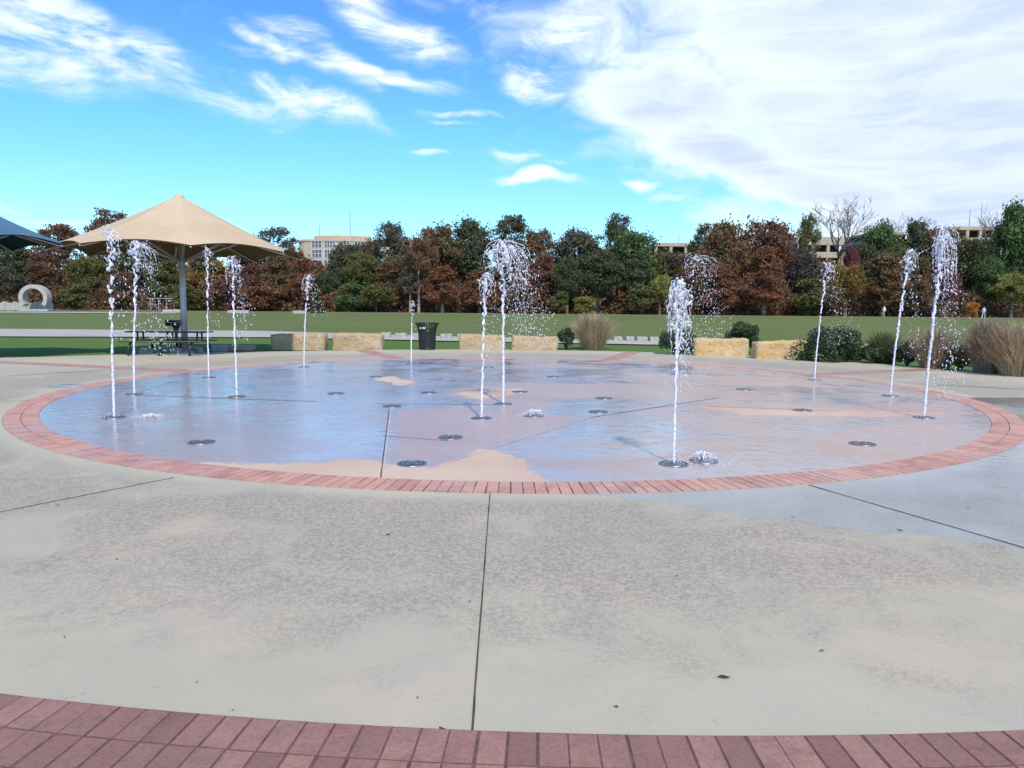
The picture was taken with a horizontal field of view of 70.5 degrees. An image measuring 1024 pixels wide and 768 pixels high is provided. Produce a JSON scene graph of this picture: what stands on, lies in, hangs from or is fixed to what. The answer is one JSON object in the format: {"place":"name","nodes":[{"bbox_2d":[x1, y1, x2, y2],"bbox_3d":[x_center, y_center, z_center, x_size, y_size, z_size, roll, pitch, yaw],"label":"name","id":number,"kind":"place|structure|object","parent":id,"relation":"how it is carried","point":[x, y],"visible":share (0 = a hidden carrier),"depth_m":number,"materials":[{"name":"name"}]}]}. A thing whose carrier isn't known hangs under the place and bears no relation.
{"place":"outdoors","nodes":[
{"label":"outdoors","id":0,"kind":"place"},
{"bbox_2d":[0,329,958,348],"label":"concrete path","id":1,"kind":"structure","parent":0,"point":[70,332],"depth_m":37.30,"materials":[{"name":"beige concrete"}]},
{"bbox_2d":[0,349,1023,767],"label":"plaza pavement","id":2,"kind":"structure","parent":0,"point":[190,593],"depth_m":4.06,"materials":[{"name":"concrete"}]},
{"bbox_2d":[118,330,217,355],"bbox_3d":[-11.165,-1.350,23.640,2.528,0.764,1.770,0,6,-2],"label":"picnic table","id":3,"kind":"object","parent":2,"relation":"on","point":[180,341],"visible":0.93,"depth_m":23.24,"materials":[{"name":"grey metal"}]},
{"bbox_2d":[40,194,302,352],"bbox_3d":[-11.010,-3.658,24.169,7.583,5.237,7.583,1,6,0],"label":"shade umbrella","id":4,"kind":"object","parent":2,"relation":"on","point":[181,229],"visible":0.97,"depth_m":22.97,"materials":[{"name":"beige fabric"}]},
{"bbox_2d":[271,333,327,349],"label":"stone block","id":5,"kind":"structure","parent":2,"relation":"on","point":[294,341],"depth_m":26.77,"materials":[{"name":"stone"}]},
{"bbox_2d":[414,322,439,349],"bbox_3d":[-3.218,-1.815,27.456,0.964,1.022,0.964,1,6,0],"label":"litter bin","id":6,"kind":"object","parent":2,"relation":"on","point":[427,336],"visible":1,"depth_m":27.19,"materials":[{"name":"black metal"}]},
{"bbox_2d":[459,334,505,349],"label":"stone block","id":7,"kind":"structure","parent":2,"relation":"on","point":[473,342],"depth_m":27.54,"materials":[{"name":"stone"}]},
{"bbox_2d":[0,693,1023,767],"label":"brick paving","id":8,"kind":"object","parent":2,"relation":"on","point":[473,764],"visible":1,"depth_m":2.63,"materials":[{"name":"red brick"}]},
{"bbox_2d":[511,335,557,350],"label":"stone block","id":9,"kind":"structure","parent":2,"relation":"on","point":[549,343],"depth_m":27.57,"materials":[{"name":"stone"}]},
{"bbox_2d":[691,337,748,355],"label":"stone block","id":10,"kind":"structure","parent":2,"relation":"on","point":[721,347],"depth_m":25.21,"materials":[{"name":"beige stone"}]},
{"bbox_2d":[751,340,810,359],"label":"stone block","id":11,"kind":"structure","parent":2,"relation":"on","point":[778,349],"depth_m":23.86,"materials":[{"name":"beige stone"}]},
{"bbox_2d":[790,325,863,361],"bbox_3d":[10.139,-1.271,22.908,2.408,1.193,1.608,1,6,0],"label":"shrub","id":12,"kind":"object","parent":2,"relation":"on","point":[832,349],"visible":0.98,"depth_m":22.60,"materials":[{"name":"green plant"}]},
{"bbox_2d":[900,325,968,368],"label":"ornamental grass","id":13,"kind":"object","parent":2,"relation":"on","point":[938,358],"depth_m":20.34,"materials":[{"name":"beige plant"}]},
{"bbox_2d":[952,315,1016,373],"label":"ornamental grass","id":14,"kind":"object","parent":2,"relation":"on","point":[980,365],"depth_m":19.00,"materials":[{"name":"beige plant"}]},
{"bbox_2d":[972,320,1023,376],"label":"ornamental grass","id":15,"kind":"object","parent":2,"relation":"on","point":[1009,361],"depth_m":18.15,"materials":[{"name":"plant"}]},
{"bbox_2d":[0,279,1023,481],"bbox_3d":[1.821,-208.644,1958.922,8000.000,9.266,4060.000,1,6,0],"label":"ground","id":16,"kind":"structure","parent":0,"point":[775,328],"depth_m":55.79,"materials":[{"name":"green plant"}]},
{"bbox_2d":[0,264,32,300],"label":"broadleaf tree","id":17,"kind":"object","parent":16,"relation":"on","point":[11,281],"visible":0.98,"depth_m":119.89,"materials":[{"name":"green plant"}]},
{"bbox_2d":[0,247,43,290],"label":"broadleaf tree","id":18,"kind":"object","parent":16,"relation":"on","point":[15,260],"visible":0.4,"depth_m":135.72,"materials":[{"name":"green plant"}]},
{"bbox_2d":[0,217,67,252],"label":"shade umbrella","id":19,"kind":"object","parent":16,"relation":"on","point":[13,236],"visible":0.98,"depth_m":21.50,"materials":[{"name":"blue fabric"}]},
{"bbox_2d":[12,261,64,300],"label":"cypress tree","id":20,"kind":"object","parent":16,"relation":"on","point":[44,273],"visible":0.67,"depth_m":123.79,"materials":[{"name":"brown plant"}]},
{"bbox_2d":[23,223,83,285],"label":"cypress tree","id":21,"kind":"object","parent":16,"relation":"on","point":[61,232],"visible":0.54,"depth_m":134.45,"materials":[{"name":"plant"}]},
{"bbox_2d":[53,282,91,309],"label":"bush","id":22,"kind":"object","parent":16,"relation":"on","point":[74,296],"visible":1,"depth_m":110.38,"materials":[{"name":"green plant"}]},
{"bbox_2d":[59,253,116,298],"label":"broadleaf tree","id":23,"kind":"object","parent":16,"relation":"on","point":[78,273],"visible":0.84,"depth_m":127.06,"materials":[{"name":"green plant"}]},
{"bbox_2d":[79,207,127,280],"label":"cypress tree","id":24,"kind":"object","parent":16,"relation":"on","point":[97,223],"visible":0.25,"depth_m":132.50,"materials":[{"name":"brown plant"}]},
{"bbox_2d":[100,271,145,309],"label":"cypress tree","id":25,"kind":"object","parent":16,"relation":"on","point":[119,278],"visible":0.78,"depth_m":118.94,"materials":[{"name":"brown plant"}]},
{"bbox_2d":[110,254,163,294],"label":"broadleaf tree","id":26,"kind":"object","parent":16,"relation":"on","point":[122,267],"visible":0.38,"depth_m":130.76,"materials":[{"name":"green plant"}]},
{"bbox_2d":[140,256,190,303],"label":"cypress tree","id":27,"kind":"object","parent":16,"relation":"on","point":[169,278],"visible":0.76,"depth_m":125.37,"materials":[{"name":"green plant"}]},
{"bbox_2d":[170,283,205,310],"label":"bush","id":28,"kind":"object","parent":16,"relation":"on","point":[193,294],"visible":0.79,"depth_m":115.61,"materials":[{"name":"green plant"}]},
{"bbox_2d":[185,257,228,294],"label":"cypress tree","id":29,"kind":"object","parent":16,"relation":"on","point":[196,278],"visible":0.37,"depth_m":127.23,"materials":[{"name":"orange plant"}]},
{"bbox_2d":[202,276,244,310],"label":"bush","id":30,"kind":"object","parent":16,"relation":"on","point":[219,297],"visible":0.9,"depth_m":115.35,"materials":[{"name":"brown plant"}]},
{"bbox_2d":[220,258,265,295],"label":"cypress tree","id":31,"kind":"object","parent":16,"relation":"on","point":[251,267],"visible":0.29,"depth_m":124.97,"materials":[{"name":"brown plant"}]},
{"bbox_2d":[238,285,273,310],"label":"bush","id":32,"kind":"object","parent":16,"relation":"on","point":[261,298],"visible":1,"depth_m":115.38,"materials":[{"name":"orange plant"}]},
{"bbox_2d":[247,226,300,279],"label":"cypress tree","id":33,"kind":"object","parent":16,"relation":"on","point":[279,232],"visible":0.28,"depth_m":138.63,"materials":[{"name":"green plant"}]},
{"bbox_2d":[258,256,294,308],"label":"cypress tree","id":34,"kind":"object","parent":16,"relation":"on","point":[273,279],"visible":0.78,"depth_m":119.86,"materials":[{"name":"brown plant"}]},
{"bbox_2d":[284,256,319,308],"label":"cypress tree","id":35,"kind":"object","parent":16,"relation":"on","point":[294,284],"visible":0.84,"depth_m":119.10,"materials":[{"name":"orange plant"}]},
{"bbox_2d":[298,235,372,266],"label":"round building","id":36,"kind":"structure","parent":16,"relation":"on","point":[317,248],"depth_m":183.97,"materials":[{"name":"concrete"}]},
{"bbox_2d":[324,239,370,286],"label":"broadleaf tree","id":37,"kind":"object","parent":16,"relation":"on","point":[337,259],"visible":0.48,"depth_m":128.79,"materials":[{"name":"green plant"}]},
{"bbox_2d":[331,282,368,311],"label":"bush","id":38,"kind":"object","parent":16,"relation":"on","point":[348,303],"visible":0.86,"depth_m":116.42,"materials":[{"name":"green plant"}]},
{"bbox_2d":[332,332,384,349],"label":"stone block","id":39,"kind":"structure","parent":16,"relation":"on","point":[356,341],"depth_m":27.09,"materials":[{"name":"stone"}]},
{"bbox_2d":[339,249,380,287],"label":"broadleaf tree","id":40,"kind":"object","parent":16,"relation":"on","point":[360,269],"visible":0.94,"depth_m":121.88,"materials":[{"name":"green plant"}]},
{"bbox_2d":[359,283,395,311],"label":"bush","id":41,"kind":"object","parent":16,"relation":"on","point":[376,292],"visible":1,"depth_m":115.04,"materials":[{"name":"green plant"}]},
{"bbox_2d":[369,221,407,287],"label":"cypress tree","id":42,"kind":"object","parent":16,"relation":"on","point":[393,235],"visible":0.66,"depth_m":130.89,"materials":[{"name":"green plant"}]},
{"bbox_2d":[375,256,408,311],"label":"cypress tree","id":43,"kind":"object","parent":16,"relation":"on","point":[387,269],"visible":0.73,"depth_m":117.74,"materials":[{"name":"brown plant"}]},
{"bbox_2d":[394,245,424,312],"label":"cypress tree","id":44,"kind":"object","parent":16,"relation":"on","point":[410,277],"visible":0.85,"depth_m":115.76,"materials":[{"name":"brown plant"}]},
{"bbox_2d":[394,236,440,312],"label":"cypress tree","id":45,"kind":"object","parent":16,"relation":"on","point":[422,245],"visible":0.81,"depth_m":115.72,"materials":[{"name":"brown plant"}]},
{"bbox_2d":[410,219,467,309],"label":"broadleaf tree","id":46,"kind":"object","parent":16,"relation":"on","point":[444,234],"visible":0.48,"depth_m":122.39,"materials":[{"name":"green plant"}]},
{"bbox_2d":[418,265,461,312],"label":"cypress tree","id":47,"kind":"object","parent":16,"relation":"on","point":[442,278],"visible":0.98,"depth_m":114.86,"materials":[{"name":"orange plant"}]},
{"bbox_2d":[445,210,495,294],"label":"broadleaf tree","id":48,"kind":"object","parent":16,"relation":"on","point":[474,250],"visible":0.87,"depth_m":124.04,"materials":[{"name":"green plant"}]},
{"bbox_2d":[460,269,500,312],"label":"cypress tree","id":49,"kind":"object","parent":16,"relation":"on","point":[473,298],"visible":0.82,"depth_m":115.04,"materials":[{"name":"orange plant"}]},
{"bbox_2d":[487,214,533,282],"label":"cypress tree","id":50,"kind":"object","parent":16,"relation":"on","point":[511,225],"visible":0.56,"depth_m":130.85,"materials":[{"name":"green plant"}]},
{"bbox_2d":[0,280,1023,317],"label":"undergrowth","id":51,"kind":"object","parent":16,"relation":"on","point":[427,308],"visible":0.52,"depth_m":119.46,"materials":[{"name":"green plant"}]},
{"bbox_2d":[0,253,1023,313],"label":"hillside brush","id":52,"kind":"object","parent":16,"relation":"on","point":[321,268],"visible":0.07,"depth_m":140.21,"materials":[{"name":"brown plant"}]},
{"bbox_2d":[493,245,531,309],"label":"cypress tree","id":53,"kind":"object","parent":16,"relation":"on","point":[499,291],"visible":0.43,"depth_m":121.68,"materials":[{"name":"brown plant"}]},
{"bbox_2d":[2,358,1023,493],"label":"brick ring","id":54,"kind":"object","parent":16,"relation":"on","point":[986,445],"visible":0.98,"depth_m":7.28,"materials":[{"name":"red brick"}]},
{"bbox_2d":[500,281,537,313],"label":"bush","id":55,"kind":"object","parent":16,"relation":"on","point":[509,296],"visible":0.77,"depth_m":114.46,"materials":[{"name":"brown plant"}]},
{"bbox_2d":[517,228,560,310],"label":"cypress tree","id":56,"kind":"object","parent":16,"relation":"on","point":[536,239],"visible":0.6,"depth_m":126.87,"materials":[{"name":"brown plant"}]},
{"bbox_2d":[527,252,558,312],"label":"cypress tree","id":57,"kind":"object","parent":16,"relation":"on","point":[542,280],"visible":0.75,"depth_m":119.68,"materials":[{"name":"brown plant"}]},
{"bbox_2d":[550,253,585,313],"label":"broadleaf tree","id":58,"kind":"object","parent":16,"relation":"on","point":[568,269],"visible":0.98,"depth_m":115.90,"materials":[{"name":"green plant"}]},
{"bbox_2d":[549,224,607,306],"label":"broadleaf tree","id":59,"kind":"object","parent":16,"relation":"on","point":[581,242],"visible":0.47,"depth_m":124.16,"materials":[{"name":"green plant"}]},
{"bbox_2d":[573,248,629,313],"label":"broadleaf tree","id":60,"kind":"object","parent":16,"relation":"on","point":[606,272],"visible":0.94,"depth_m":116.51,"materials":[{"name":"green plant"}]},
{"bbox_2d":[597,212,639,302],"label":"cypress tree","id":61,"kind":"object","parent":16,"relation":"on","point":[613,226],"visible":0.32,"depth_m":132.97,"materials":[{"name":"green plant"}]},
{"bbox_2d":[608,226,665,285],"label":"broadleaf tree","id":62,"kind":"object","parent":16,"relation":"on","point":[628,247],"visible":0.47,"depth_m":124.00,"materials":[{"name":"green plant"}]},
{"bbox_2d":[619,256,661,313],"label":"broadleaf tree","id":63,"kind":"object","parent":16,"relation":"on","point":[637,267],"visible":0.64,"depth_m":117.98,"materials":[{"name":"green plant"}]},
{"bbox_2d":[626,282,657,314],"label":"broadleaf tree","id":64,"kind":"object","parent":16,"relation":"on","point":[641,296],"visible":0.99,"depth_m":114.41,"materials":[{"name":"green plant"}]},
{"bbox_2d":[672,255,710,310],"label":"broadleaf tree","id":65,"kind":"object","parent":16,"relation":"on","point":[685,276],"visible":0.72,"depth_m":119.43,"materials":[{"name":"brown plant"}]},
{"bbox_2d":[698,263,740,314],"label":"broadleaf tree","id":66,"kind":"object","parent":16,"relation":"on","point":[724,271],"visible":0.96,"depth_m":114.79,"materials":[{"name":"orange plant"}]},
{"bbox_2d":[694,213,752,314],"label":"broadleaf tree","id":67,"kind":"object","parent":16,"relation":"on","point":[725,244],"visible":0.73,"depth_m":118.76,"materials":[{"name":"brown plant"}]},
{"bbox_2d":[724,321,760,347],"bbox_3d":[8.765,-1.794,27.468,1.288,1.210,1.138,1,6,0],"label":"shrub","id":68,"kind":"object","parent":16,"relation":"on","point":[740,329],"visible":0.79,"depth_m":27.20,"materials":[{"name":"green plant"}]},
{"bbox_2d":[737,244,795,315],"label":"broadleaf tree","id":69,"kind":"object","parent":16,"relation":"on","point":[763,257],"visible":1,"depth_m":113.53,"materials":[{"name":"orange plant"}]},
{"bbox_2d":[739,214,797,312],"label":"broadleaf tree","id":70,"kind":"object","parent":16,"relation":"on","point":[778,236],"visible":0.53,"depth_m":120.25,"materials":[{"name":"brown plant"}]},
{"bbox_2d":[782,248,824,294],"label":"broadleaf tree","id":71,"kind":"object","parent":16,"relation":"on","point":[797,269],"visible":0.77,"depth_m":121.47,"materials":[{"name":"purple plant"}]},
{"bbox_2d":[792,212,821,268],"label":"cypress tree","id":72,"kind":"object","parent":16,"relation":"on","point":[806,228],"visible":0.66,"depth_m":131.06,"materials":[{"name":"green plant"}]},
{"bbox_2d":[787,276,830,315],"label":"bush","id":73,"kind":"object","parent":16,"relation":"on","point":[805,304],"visible":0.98,"depth_m":115.24,"materials":[{"name":"green plant"}]},
{"bbox_2d":[779,237,845,265],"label":"parking deck","id":74,"kind":"structure","parent":16,"relation":"on","point":[827,250],"depth_m":179.58,"materials":[{"name":"concrete"}]},
{"bbox_2d":[814,285,851,315],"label":"bush","id":75,"kind":"object","parent":16,"relation":"on","point":[832,305],"visible":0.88,"depth_m":113.84,"materials":[{"name":"brown plant"}]},
{"bbox_2d":[810,195,876,264],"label":"bare tree","id":76,"kind":"object","parent":16,"relation":"on","point":[847,222],"visible":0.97,"depth_m":137.44,"materials":[{"name":"grey plant"}]},
{"bbox_2d":[824,261,870,315],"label":"broadleaf tree","id":77,"kind":"object","parent":16,"relation":"on","point":[850,278],"visible":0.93,"depth_m":115.99,"materials":[{"name":"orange plant"}]},
{"bbox_2d":[855,217,900,307],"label":"broadleaf tree","id":78,"kind":"object","parent":16,"relation":"on","point":[882,238],"visible":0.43,"depth_m":130.28,"materials":[{"name":"green plant"}]},
{"bbox_2d":[862,251,909,316],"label":"broadleaf tree","id":79,"kind":"object","parent":16,"relation":"on","point":[887,266],"visible":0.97,"depth_m":115.89,"materials":[{"name":"plant"}]},
{"bbox_2d":[896,216,930,273],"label":"broadleaf tree","id":80,"kind":"object","parent":16,"relation":"on","point":[916,230],"visible":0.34,"depth_m":128.66,"materials":[{"name":"green plant"}]},
{"bbox_2d":[896,256,935,316],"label":"broadleaf tree","id":81,"kind":"object","parent":16,"relation":"on","point":[922,285],"visible":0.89,"depth_m":115.09,"materials":[{"name":"plant"}]},
{"bbox_2d":[917,224,972,313],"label":"broadleaf tree","id":82,"kind":"object","parent":16,"relation":"on","point":[926,254],"visible":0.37,"depth_m":125.15,"materials":[{"name":"green plant"}]},
{"bbox_2d":[930,264,965,316],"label":"broadleaf tree","id":83,"kind":"object","parent":16,"relation":"on","point":[958,283],"visible":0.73,"depth_m":113.99,"materials":[{"name":"red plant"}]},
{"bbox_2d":[955,232,1006,298],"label":"broadleaf tree","id":84,"kind":"object","parent":16,"relation":"on","point":[982,249],"visible":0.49,"depth_m":122.94,"materials":[{"name":"green plant"}]},
{"bbox_2d":[966,253,1009,315],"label":"broadleaf tree","id":85,"kind":"object","parent":16,"relation":"on","point":[984,276],"visible":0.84,"depth_m":118.85,"materials":[{"name":"green plant"}]},
{"bbox_2d":[985,271,1023,317],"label":"broadleaf tree","id":86,"kind":"object","parent":16,"relation":"on","point":[1014,294],"visible":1,"depth_m":115.39,"materials":[{"name":"green plant"}]},
{"bbox_2d":[988,195,1023,307],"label":"broadleaf tree","id":87,"kind":"object","parent":16,"relation":"on","point":[1009,237],"visible":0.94,"depth_m":120.73,"materials":[{"name":"green plant"}]},
{"bbox_2d":[0,0,1023,269],"label":"sky","id":88,"kind":"structure","parent":0,"point":[300,116],"materials":[{"name":"blue"}]},
{"bbox_2d":[39,359,990,481],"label":"splash pad floor","id":89,"kind":"structure","parent":0,"point":[313,427],"depth_m":10.36,"materials":[{"name":"concrete"}]},
{"bbox_2d":[102,415,126,418],"bbox_3d":[-5.657,0.466,10.300,0.310,0.022,0.310,1,6,0],"label":"floor nozzle","id":90,"kind":"object","parent":89,"relation":"on","point":[116,417],"visible":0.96,"depth_m":10.28,"materials":[{"name":"metal"}]},
{"bbox_2d":[100,224,144,418],"bbox_3d":[-5.501,-0.864,10.156,0.426,2.709,0.528,5,7,37],"label":"water jet","id":91,"kind":"object","parent":90,"relation":"on","point":[110,240],"visible":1,"depth_m":10.12,"materials":[{"name":"white"}]},
{"bbox_2d":[125,393,143,394],"bbox_3d":[-6.773,0.175,12.985,0.310,0.022,0.310,-5,8,-40],"label":"floor nozzle","id":92,"kind":"object","parent":89,"relation":"on","point":[134,394],"visible":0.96,"depth_m":12.94,"materials":[{"name":"metal"}]},
{"bbox_2d":[122,240,178,395],"bbox_3d":[-6.534,-1.203,12.818,1.020,2.808,0.886,5,7,35],"label":"water jet","id":93,"kind":"object","parent":92,"relation":"on","point":[134,250],"visible":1,"depth_m":12.80,"materials":[{"name":"white liquid"}]},
{"bbox_2d":[494,402,511,404],"bbox_3d":[-0.147,0.323,12.122,0.310,0.022,0.310,-1,6,-11],"label":"floor nozzle","id":94,"kind":"object","parent":89,"relation":"on","point":[504,403],"visible":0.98,"depth_m":12.10,"materials":[{"name":"metal"}]},
{"bbox_2d":[469,237,556,404],"bbox_3d":[0.022,-1.050,11.934,1.609,2.802,1.267,-3,7,-32],"label":"water jet","id":95,"kind":"object","parent":94,"relation":"on","point":[506,259],"visible":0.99,"depth_m":11.90,"materials":[{"name":"white liquid"}]},
{"bbox_2d":[658,460,688,466],"bbox_3d":[1.682,0.821,7.534,0.310,0.022,0.310,5,8,39],"label":"floor nozzle","id":96,"kind":"object","parent":89,"relation":"on","point":[672,463],"visible":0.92,"depth_m":7.50,"materials":[{"name":"metal"}]},
{"bbox_2d":[652,276,736,466],"bbox_3d":[1.913,-0.124,7.419,0.834,1.939,0.774,4,7,33],"label":"water jet","id":97,"kind":"object","parent":96,"relation":"on","point":[678,292],"visible":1,"depth_m":7.38,"materials":[{"name":"white liquid"}]},
{"bbox_2d":[912,415,935,418],"bbox_3d":[6.253,0.498,10.987,0.310,0.022,0.310,-3,7,-31],"label":"floor nozzle","id":98,"kind":"object","parent":89,"relation":"on","point":[925,417],"visible":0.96,"depth_m":10.95,"materials":[{"name":"metal"}]},
{"bbox_2d":[911,223,974,419],"bbox_3d":[6.487,-0.954,10.859,0.960,2.945,0.739,1,6,0],"label":"water jet","id":99,"kind":"object","parent":98,"relation":"on","point":[940,239],"visible":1,"depth_m":10.77,"materials":[{"name":"white"}]},
{"bbox_2d":[563,311,621,349],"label":"ornamental grass","id":100,"kind":"object","parent":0,"point":[593,334],"depth_m":28.58,"materials":[{"name":"plant"}]},
{"bbox_2d":[861,328,907,363],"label":"ornamental grass","id":101,"kind":"object","parent":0,"point":[885,342],"depth_m":22.35,"materials":[{"name":"green plant"}]},
{"bbox_3d":[7.188,0.216,13.751,0.310,0.022,0.310,1,6,9],"label":"floor nozzle","id":102,"kind":"object","parent":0,"visible":0},
{"bbox_2d":[890,244,924,395],"bbox_3d":[7.379,-1.186,13.615,0.708,2.848,0.550,1,6,0],"label":"water jet","id":103,"kind":"object","parent":102,"relation":"on","point":[901,305],"visible":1,"depth_m":13.56,"materials":[{"name":"white liquid"}]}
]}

